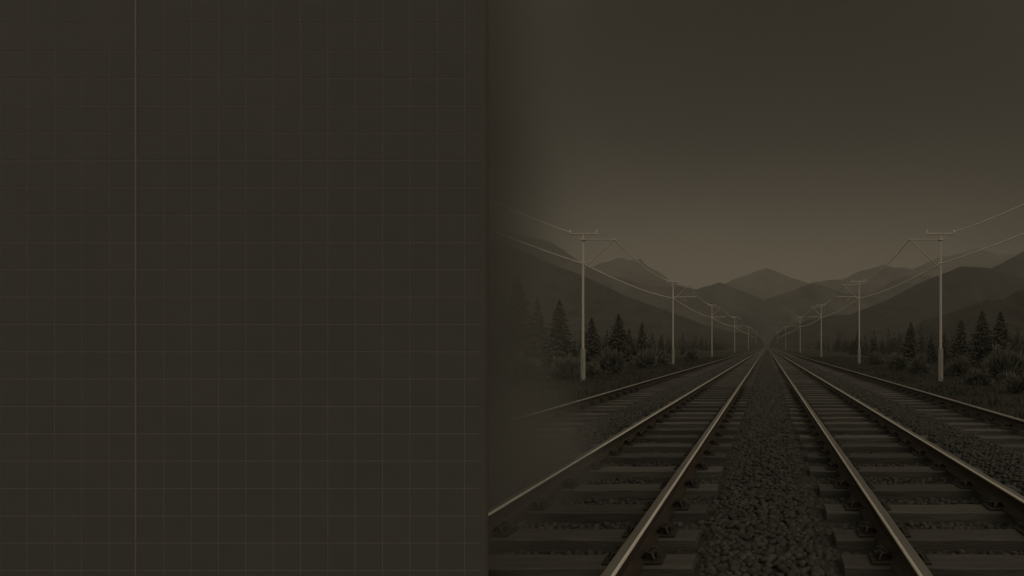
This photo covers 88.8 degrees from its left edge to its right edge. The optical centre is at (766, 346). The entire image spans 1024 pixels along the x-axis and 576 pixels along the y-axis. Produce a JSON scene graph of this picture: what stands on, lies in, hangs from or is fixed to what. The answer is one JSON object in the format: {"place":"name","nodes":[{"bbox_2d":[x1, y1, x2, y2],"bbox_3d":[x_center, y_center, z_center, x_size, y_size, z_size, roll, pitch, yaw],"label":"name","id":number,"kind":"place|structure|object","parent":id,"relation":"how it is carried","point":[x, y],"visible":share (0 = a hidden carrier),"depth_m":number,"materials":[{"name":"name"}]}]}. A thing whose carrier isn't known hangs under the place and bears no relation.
{"place":"outdoors","nodes":[
{"label":"outdoors","id":0,"kind":"place"},
{"bbox_2d":[488,219,637,286],"bbox_3d":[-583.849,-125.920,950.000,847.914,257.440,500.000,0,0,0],"label":"mountain","id":1,"kind":"structure","parent":0,"point":[576,267],"depth_m":885.49,"materials":[{"name":"grey stone"}]},
{"bbox_2d":[488,237,764,348],"bbox_3d":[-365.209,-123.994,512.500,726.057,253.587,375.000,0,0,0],"label":"hill","id":2,"kind":"structure","parent":0,"point":[549,285],"depth_m":505.68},
{"bbox_2d":[589,258,682,286],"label":"mountain","id":3,"kind":"structure","parent":0,"point":[635,271],"depth_m":1272.20,"materials":[{"name":"grey stone"}]},
{"bbox_2d":[608,283,804,347],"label":"mountain","id":4,"kind":"structure","parent":0,"point":[766,320],"depth_m":786.38,"materials":[{"name":"grey stone"}]},
{"bbox_2d":[488,349,1023,425],"bbox_3d":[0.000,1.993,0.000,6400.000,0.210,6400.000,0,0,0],"label":"ground","id":5,"kind":"structure","parent":0,"point":[502,411],"depth_m":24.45,"materials":[{"name":"plant"}]},
{"bbox_2d":[0,0,487,575],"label":"grid panel","id":6,"kind":"structure","parent":5,"relation":"on","point":[242,286],"depth_m":3.20,"materials":[{"name":"tile"}]},
{"bbox_2d":[488,276,547,367],"bbox_3d":[-21.922,-2.037,40.047,4.938,8.401,5.428,0,0,-29],"label":"conifer tree","id":7,"kind":"object","parent":5,"relation":"on","point":[527,348],"visible":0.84,"depth_m":39.64,"materials":[{"name":"green plant"}]},
{"bbox_2d":[528,297,548,358],"bbox_3d":[-27.126,-1.880,53.985,3.685,8.074,3.906,0,0,8],"label":"conifer tree","id":8,"kind":"object","parent":5,"relation":"on","point":[538,321],"visible":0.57,"depth_m":53.87,"materials":[{"name":"green plant"}]},
{"bbox_2d":[540,299,580,363],"bbox_3d":[-20.449,-1.292,45.022,4.422,6.851,4.429,0,0,-18],"label":"conifer tree","id":9,"kind":"object","parent":5,"relation":"on","point":[556,348],"visible":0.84,"depth_m":44.71,"materials":[{"name":"green plant"}]},
{"bbox_2d":[547,352,580,379],"bbox_3d":[-12.393,1.145,27.919,2.461,1.882,2.517,0,0,27],"label":"shrub","id":10,"kind":"object","parent":5,"relation":"on","point":[565,369],"visible":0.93,"depth_m":27.50,"materials":[{"name":"green plant"}]},
{"bbox_2d":[576,317,602,363],"bbox_3d":[-19.329,-0.585,49.933,3.191,5.381,3.333,0,0,13],"label":"conifer tree","id":11,"kind":"object","parent":5,"relation":"on","point":[589,356],"visible":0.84,"depth_m":49.77,"materials":[{"name":"green plant"}]},
{"bbox_2d":[569,230,614,380],"bbox_3d":[-10.165,-2.329,26.500,2.710,8.958,0.280,0,0,0],"label":"catenary pole","id":12,"kind":"object","parent":5,"relation":"on","point":[582,239],"visible":0.97,"depth_m":26.45,"materials":[{"name":"metal"}]},
{"bbox_2d":[488,199,752,329],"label":"overhead wire","id":13,"kind":"object","parent":12,"relation":"attached to","point":[615,241],"visible":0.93,"depth_m":26.94,"materials":[{"name":"grey metal"}]},
{"bbox_2d":[488,228,753,337],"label":"overhead wire","id":14,"kind":"object","parent":12,"relation":"attached to","point":[594,269],"visible":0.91,"depth_m":27.48,"materials":[{"name":"grey metal"}]},
{"bbox_2d":[585,359,606,377],"bbox_3d":[-11.166,1.404,29.083,1.862,1.300,1.774,0,0,-28],"label":"shrub","id":15,"kind":"object","parent":5,"relation":"on","point":[592,368],"visible":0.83,"depth_m":28.74,"materials":[{"name":"green plant"}]},
{"bbox_2d":[593,348,627,373],"bbox_3d":[-11.367,0.978,33.098,2.557,2.239,2.724,0,0,-36],"label":"shrub","id":16,"kind":"object","parent":5,"relation":"on","point":[613,362],"visible":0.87,"depth_m":32.57,"materials":[{"name":"green plant"}]},
{"bbox_2d":[604,313,634,363],"bbox_3d":[-16.256,-0.795,49.978,4.116,5.816,3.745,0,0,21],"label":"conifer tree","id":17,"kind":"object","parent":5,"relation":"on","point":[613,341],"visible":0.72,"depth_m":49.78,"materials":[{"name":"green plant"}]},
{"bbox_2d":[625,329,635,360],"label":"conifer tree","id":18,"kind":"object","parent":5,"relation":"on","point":[631,348],"visible":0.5,"depth_m":57.93,"materials":[{"name":"green plant"}]},
{"bbox_2d":[632,323,651,360],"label":"conifer tree","id":19,"kind":"object","parent":5,"relation":"on","point":[644,344],"visible":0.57,"depth_m":57.78,"materials":[{"name":"green plant"}]},
{"bbox_2d":[630,345,659,367],"bbox_3d":[-11.310,0.978,41.915,2.875,2.228,2.630,0,0,-3],"label":"shrub","id":20,"kind":"object","parent":5,"relation":"on","point":[648,359],"visible":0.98,"depth_m":41.53,"materials":[{"name":"green plant"}]},
{"bbox_2d":[649,341,655,356],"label":"conifer tree","id":21,"kind":"object","parent":5,"relation":"on","point":[652,346],"visible":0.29,"depth_m":71.93,"materials":[{"name":"green plant"}]},
{"bbox_2d":[655,334,667,358],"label":"conifer tree","id":22,"kind":"object","parent":5,"relation":"on","point":[660,347],"visible":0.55,"depth_m":71.90,"materials":[{"name":"green plant"}]},
{"bbox_2d":[656,349,670,365],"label":"shrub","id":23,"kind":"object","parent":5,"relation":"on","point":[662,359],"visible":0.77,"depth_m":47.68,"materials":[{"name":"green plant"}]},
{"bbox_2d":[666,280,695,363],"bbox_3d":[-9.784,-2.743,51.961,3.487,9.786,0.314,0,0,0],"label":"catenary pole","id":24,"kind":"object","parent":5,"relation":"on","point":[673,296],"visible":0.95,"depth_m":51.92,"materials":[{"name":"metal"}]},
{"bbox_2d":[684,347,700,360],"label":"shrub","id":25,"kind":"object","parent":5,"relation":"on","point":[689,355],"visible":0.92,"depth_m":61.43,"materials":[{"name":"green plant"}]},
{"bbox_2d":[710,306,720,356],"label":"catenary pole","id":26,"kind":"object","parent":5,"relation":"on","point":[711,346],"visible":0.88,"depth_m":88.72,"materials":[{"name":"metal"}]},
{"bbox_2d":[732,316,739,351],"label":"catenary pole","id":27,"kind":"object","parent":5,"relation":"on","point":[734,332],"visible":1,"depth_m":151.65,"materials":[{"name":"metal"}]},
{"bbox_2d":[488,348,1023,575],"bbox_3d":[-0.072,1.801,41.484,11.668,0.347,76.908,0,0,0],"label":"ballast stones","id":28,"kind":"object","parent":5,"relation":"on","point":[765,403],"visible":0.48,"depth_m":6.23,"materials":[{"name":"black gravel"}]},
{"bbox_2d":[488,348,760,460],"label":"siding track","id":29,"kind":"structure","parent":28,"relation":"on","point":[578,407],"depth_m":11.89,"materials":[{"name":"wood"}]},
{"bbox_2d":[488,348,765,575],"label":"railway track","id":30,"kind":"structure","parent":28,"relation":"on","point":[716,404],"depth_m":5.03,"materials":[{"name":"wood"}]},
{"bbox_2d":[768,349,1023,575],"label":"railway track","id":31,"kind":"structure","parent":28,"relation":"on","point":[822,412],"depth_m":5.46,"materials":[{"name":"wood"}]},
{"bbox_2d":[773,348,1023,455],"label":"siding track","id":32,"kind":"structure","parent":28,"relation":"on","point":[906,394],"depth_m":12.66,"materials":[{"name":"wood"}]},
{"bbox_2d":[488,325,1023,355],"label":"distant forest","id":33,"kind":"object","parent":5,"relation":"on","point":[848,347],"visible":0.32,"depth_m":163.99,"materials":[{"name":"plant"}]},
{"bbox_2d":[812,304,825,356],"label":"catenary pole","id":34,"kind":"object","parent":5,"relation":"on","point":[821,331],"visible":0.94,"depth_m":88.76,"materials":[{"name":"metal"}]},
{"bbox_2d":[836,280,865,363],"bbox_3d":[9.644,-2.743,51.961,3.487,9.786,0.314,0,0,0],"label":"catenary pole","id":35,"kind":"object","parent":5,"relation":"on","point":[859,351],"visible":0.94,"depth_m":51.90,"materials":[{"name":"metal"}]},
{"bbox_2d":[867,350,886,364],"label":"shrub","id":36,"kind":"object","parent":5,"relation":"on","point":[875,358],"visible":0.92,"depth_m":49.70,"materials":[{"name":"green plant"}]},
{"bbox_2d":[886,350,909,370],"bbox_3d":[10.915,1.165,37.927,2.227,1.839,2.278,0,0,27],"label":"shrub","id":37,"kind":"object","parent":5,"relation":"on","point":[897,362],"visible":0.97,"depth_m":37.51,"materials":[{"name":"green plant"}]},
{"bbox_2d":[900,322,921,362],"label":"conifer tree","id":38,"kind":"object","parent":5,"relation":"on","point":[911,340],"visible":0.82,"depth_m":54.82,"materials":[{"name":"green plant"}]},
{"bbox_2d":[906,352,933,373],"bbox_3d":[11.470,1.161,34.133,2.183,1.828,2.080,0,0,29],"label":"shrub","id":39,"kind":"object","parent":5,"relation":"on","point":[918,363],"visible":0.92,"depth_m":33.74,"materials":[{"name":"green plant"}]},
{"bbox_2d":[918,335,927,356],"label":"conifer tree","id":40,"kind":"object","parent":5,"relation":"on","point":[922,348],"visible":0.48,"depth_m":59.89,"materials":[{"name":"green plant"}]},
{"bbox_2d":[908,230,954,380],"bbox_3d":[9.594,-2.329,26.500,2.710,8.958,0.280,0,0,0],"label":"catenary pole","id":41,"kind":"object","parent":5,"relation":"on","point":[940,354],"visible":0.95,"depth_m":26.45,"materials":[{"name":"metal"}]},
{"bbox_2d":[781,204,1023,329],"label":"overhead wire","id":42,"kind":"object","parent":41,"relation":"attached to","point":[908,241],"visible":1,"depth_m":26.64,"materials":[{"name":"grey metal"}]},
{"bbox_2d":[783,233,1023,335],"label":"overhead wire","id":43,"kind":"object","parent":41,"relation":"attached to","point":[923,273],"visible":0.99,"depth_m":28.72,"materials":[{"name":"grey metal"}]},
{"bbox_2d":[925,337,937,361],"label":"conifer tree","id":44,"kind":"object","parent":5,"relation":"on","point":[929,350],"visible":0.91,"depth_m":56.82,"materials":[{"name":"green plant"}]},
{"bbox_2d":[936,332,950,362],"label":"conifer tree","id":45,"kind":"object","parent":5,"relation":"on","point":[945,345],"visible":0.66,"depth_m":55.82,"materials":[{"name":"green plant"}]},
{"bbox_2d":[943,354,973,375],"bbox_3d":[12.904,1.240,31.054,2.239,1.665,2.102,0,0,44],"label":"shrub","id":46,"kind":"object","parent":5,"relation":"on","point":[962,367],"visible":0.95,"depth_m":30.65,"materials":[{"name":"green plant"}]},
{"bbox_2d":[946,319,976,362],"bbox_3d":[21.336,-0.486,50.107,3.207,5.173,3.350,0,0,-37],"label":"conifer tree","id":47,"kind":"object","parent":5,"relation":"on","point":[958,352],"visible":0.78,"depth_m":49.90,"materials":[{"name":"green plant"}]},
{"bbox_2d":[963,311,992,365],"bbox_3d":[21.295,-0.765,44.973,3.704,5.754,4.072,0,0,25],"label":"conifer tree","id":48,"kind":"object","parent":5,"relation":"on","point":[977,353],"visible":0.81,"depth_m":44.85,"materials":[{"name":"green plant"}]},
{"bbox_2d":[961,368,994,385],"bbox_3d":[11.128,1.573,23.959,1.836,0.932,1.926,0,0,-4],"label":"shrub","id":49,"kind":"object","parent":5,"relation":"on","point":[977,377],"visible":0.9,"depth_m":23.77,"materials":[{"name":"green plant"}]},
{"bbox_2d":[982,310,1015,360],"bbox_3d":[22.133,-0.688,42.948,3.891,5.594,3.671,0,0,-33],"label":"conifer tree","id":50,"kind":"object","parent":5,"relation":"on","point":[1002,341],"visible":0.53,"depth_m":42.86,"materials":[{"name":"green plant"}]},
{"bbox_2d":[978,343,1023,379],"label":"shrub","id":51,"kind":"object","parent":5,"relation":"on","point":[996,363],"visible":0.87,"depth_m":27.24,"materials":[{"name":"green plant"}]},
{"bbox_2d":[1000,370,1023,392],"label":"shrub","id":52,"kind":"object","parent":5,"relation":"on","point":[1013,383],"visible":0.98,"depth_m":19.82,"materials":[{"name":"green plant"}]},
{"bbox_2d":[1010,334,1023,360],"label":"conifer tree","id":53,"kind":"object","parent":5,"relation":"on","point":[1016,342],"visible":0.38,"depth_m":47.91,"materials":[{"name":"green plant"}]},
{"bbox_2d":[488,0,1023,288],"label":"sky","id":54,"kind":"structure","parent":0,"point":[715,141],"materials":[{"name":"grey"}]},
{"bbox_2d":[724,268,808,298],"bbox_3d":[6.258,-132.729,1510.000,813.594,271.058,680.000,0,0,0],"label":"mountain","id":55,"kind":"structure","parent":0,"point":[765,283],"depth_m":1502.87,"materials":[{"name":"grey stone"}]},
{"bbox_2d":[765,283,888,320],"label":"mountain","id":56,"kind":"structure","parent":0,"point":[802,301],"depth_m":884.78,"materials":[{"name":"grey stone"}]},
{"bbox_2d":[809,265,925,294],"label":"mountain","id":57,"kind":"structure","parent":0,"point":[885,275],"depth_m":1276.96,"materials":[{"name":"grey stone"}]},
{"bbox_2d":[769,266,1023,348],"bbox_3d":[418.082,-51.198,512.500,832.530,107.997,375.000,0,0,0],"label":"hill","id":58,"kind":"structure","parent":0,"point":[962,288],"depth_m":508.85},
{"bbox_2d":[869,275,933,298],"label":"mountain","id":59,"kind":"structure","parent":0,"point":[893,292],"depth_m":1001.25,"materials":[{"name":"grey stone"}]},
{"bbox_2d":[876,289,1023,349],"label":"hill","id":60,"kind":"structure","parent":0,"point":[1011,307],"depth_m":315.63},
{"bbox_2d":[913,248,1017,276],"bbox_3d":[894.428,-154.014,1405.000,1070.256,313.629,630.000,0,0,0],"label":"mountain","id":61,"kind":"structure","parent":0,"point":[984,258],"depth_m":1391.16,"materials":[{"name":"grey stone"}]},
{"bbox_2d":[991,251,1023,276],"bbox_3d":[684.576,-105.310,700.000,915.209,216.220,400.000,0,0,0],"label":"hill","id":62,"kind":"structure","parent":0,"point":[1014,265],"depth_m":668.16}
]}

